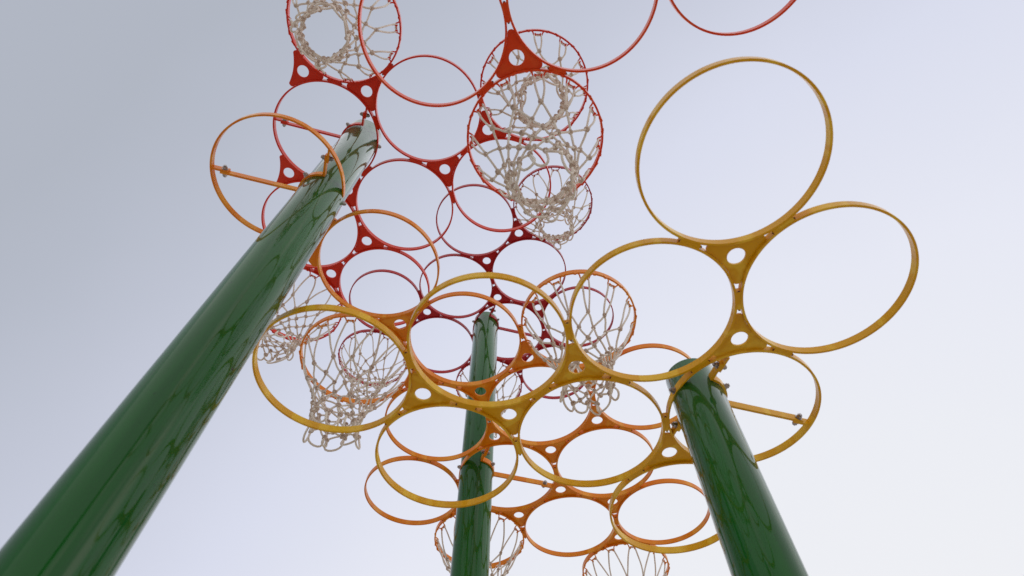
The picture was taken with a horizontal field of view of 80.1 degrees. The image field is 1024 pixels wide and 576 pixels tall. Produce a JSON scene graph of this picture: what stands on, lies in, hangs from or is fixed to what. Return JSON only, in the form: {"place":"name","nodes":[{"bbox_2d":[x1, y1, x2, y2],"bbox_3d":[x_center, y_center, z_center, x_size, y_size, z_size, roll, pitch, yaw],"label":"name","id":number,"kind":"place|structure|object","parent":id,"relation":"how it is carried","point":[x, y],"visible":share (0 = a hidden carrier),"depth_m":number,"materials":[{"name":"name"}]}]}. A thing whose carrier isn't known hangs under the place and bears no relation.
{"place":"outdoors","nodes":[
{"label":"outdoors","id":0,"kind":"place"},
{"bbox_2d":[0,0,1023,575],"label":"sky","id":1,"kind":"structure","parent":0,"point":[115,228],"materials":[{"name":"grey"}]},
{"label":"ground","id":2,"kind":"structure","parent":0,"visible":0},
{"bbox_2d":[0,119,380,575],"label":"green pole","id":3,"kind":"object","parent":2,"relation":"on","point":[92,511],"visible":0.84,"depth_m":1.11,"materials":[{"name":"metal"}]},
{"bbox_2d":[261,0,588,340],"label":"hoop canopy","id":4,"kind":"object","parent":3,"relation":"attached to","point":[374,83],"visible":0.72,"depth_m":2.67,"materials":[{"name":"red metal"}]},
{"bbox_2d":[251,275,337,363],"bbox_3d":[-1.084,0.191,2.898,0.422,0.395,0.421,0,-59,0],"label":"basketball net","id":5,"kind":"object","parent":4,"relation":"hanging from","point":[294,345],"visible":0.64,"depth_m":2.86,"materials":[{"name":"fabric"}]},
{"bbox_2d":[289,0,396,80],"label":"basketball net","id":6,"kind":"object","parent":4,"relation":"hanging from","point":[306,50],"visible":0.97,"depth_m":2.18,"materials":[{"name":"fabric"}]},
{"bbox_2d":[484,34,584,137],"bbox_3d":[0.092,-0.741,2.376,0.422,0.350,0.422,0,-59,0],"label":"basketball net","id":7,"kind":"object","parent":4,"relation":"hanging from","point":[527,81],"visible":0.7,"depth_m":2.35,"materials":[{"name":"fabric"}]},
{"bbox_2d":[450,312,497,575],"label":"green pole","id":8,"kind":"object","parent":2,"relation":"on","point":[471,547],"visible":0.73,"depth_m":2.68,"materials":[{"name":"metal"}]},
{"bbox_2d":[210,112,709,575],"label":"hoop canopy","id":9,"kind":"object","parent":8,"relation":"attached to","point":[486,442],"visible":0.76,"depth_m":2.60,"materials":[{"name":"orange metal"}]},
{"bbox_2d":[302,320,406,451],"bbox_3d":[-0.636,0.417,2.280,0.422,0.448,0.421,0,-59,0],"label":"basketball net","id":10,"kind":"object","parent":9,"relation":"hanging from","point":[356,421],"visible":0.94,"depth_m":2.25,"materials":[{"name":"fabric"}]},
{"bbox_2d":[437,517,521,575],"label":"basketball net","id":11,"kind":"object","parent":9,"relation":"hanging from","point":[448,567],"visible":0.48,"depth_m":2.93,"materials":[{"name":"fabric"}]},
{"bbox_2d":[525,278,632,415],"bbox_3d":[0.260,0.249,2.187,0.422,0.440,0.422,0,-59,0],"label":"basketball net","id":12,"kind":"object","parent":9,"relation":"hanging from","point":[609,386],"visible":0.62,"depth_m":2.16,"materials":[{"name":"fabric"}]},
{"bbox_2d":[586,546,666,575],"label":"basketball net","id":13,"kind":"object","parent":9,"relation":"hanging from","point":[643,574],"visible":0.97,"depth_m":3.04,"materials":[{"name":"fabric"}]},
{"bbox_2d":[338,165,613,398],"bbox_3d":[-0.247,0.094,3.750,1.766,0.044,1.748,0,-59,0],"label":"hoop canopy","id":14,"kind":"object","parent":8,"relation":"attached to","point":[512,238],"visible":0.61,"depth_m":3.74,"materials":[{"name":"metal"}]},
{"bbox_2d":[339,333,404,411],"bbox_3d":[-0.908,0.572,3.784,0.421,0.415,0.421,0,-59,0],"label":"basketball net","id":15,"kind":"object","parent":14,"relation":"hanging from","point":[353,384],"visible":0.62,"depth_m":3.78,"materials":[{"name":"fabric"}]},
{"bbox_2d":[458,365,519,437],"bbox_3d":[-0.155,0.764,3.895,0.422,0.417,0.421,0,-59,0],"label":"basketball net","id":16,"kind":"object","parent":14,"relation":"hanging from","point":[503,397],"visible":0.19,"depth_m":3.94,"materials":[{"name":"fabric"}]},
{"bbox_2d":[515,169,590,249],"bbox_3d":[0.229,-0.367,3.248,0.422,0.384,0.422,0,-59,0],"label":"basketball net","id":17,"kind":"object","parent":14,"relation":"hanging from","point":[566,234],"visible":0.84,"depth_m":3.23,"materials":[{"name":"fabric"}]},
{"bbox_2d":[666,358,808,575],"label":"green pole","id":18,"kind":"object","parent":2,"relation":"on","point":[754,537],"visible":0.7,"depth_m":1.45,"materials":[{"name":"metal"}]},
{"bbox_2d":[252,56,918,553],"bbox_3d":[0.156,0.115,1.679,1.641,0.027,1.596,15,-61,-9],"label":"hoop canopy","id":19,"kind":"object","parent":18,"relation":"attached to","point":[724,348],"visible":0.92,"depth_m":1.73,"materials":[{"name":"yellow metal"}]},
{"bbox_3d":[-0.116,-0.677,-0.129,0.284,3.706,0.284,0,-59,0],"label":"green pole","id":20,"kind":"object","parent":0,"visible":0},
{"bbox_2d":[357,0,795,200],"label":"hoop canopy","id":21,"kind":"object","parent":20,"relation":"attached to","point":[508,69],"visible":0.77,"depth_m":1.89,"materials":[{"name":"metal"}]},
{"bbox_2d":[471,75,598,222],"bbox_3d":[0.076,-0.375,1.817,0.421,0.431,0.421,0,-59,0],"label":"basketball net","id":22,"kind":"object","parent":21,"relation":"hanging from","point":[568,192],"visible":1,"depth_m":1.77,"materials":[{"name":"fabric"}]}
]}

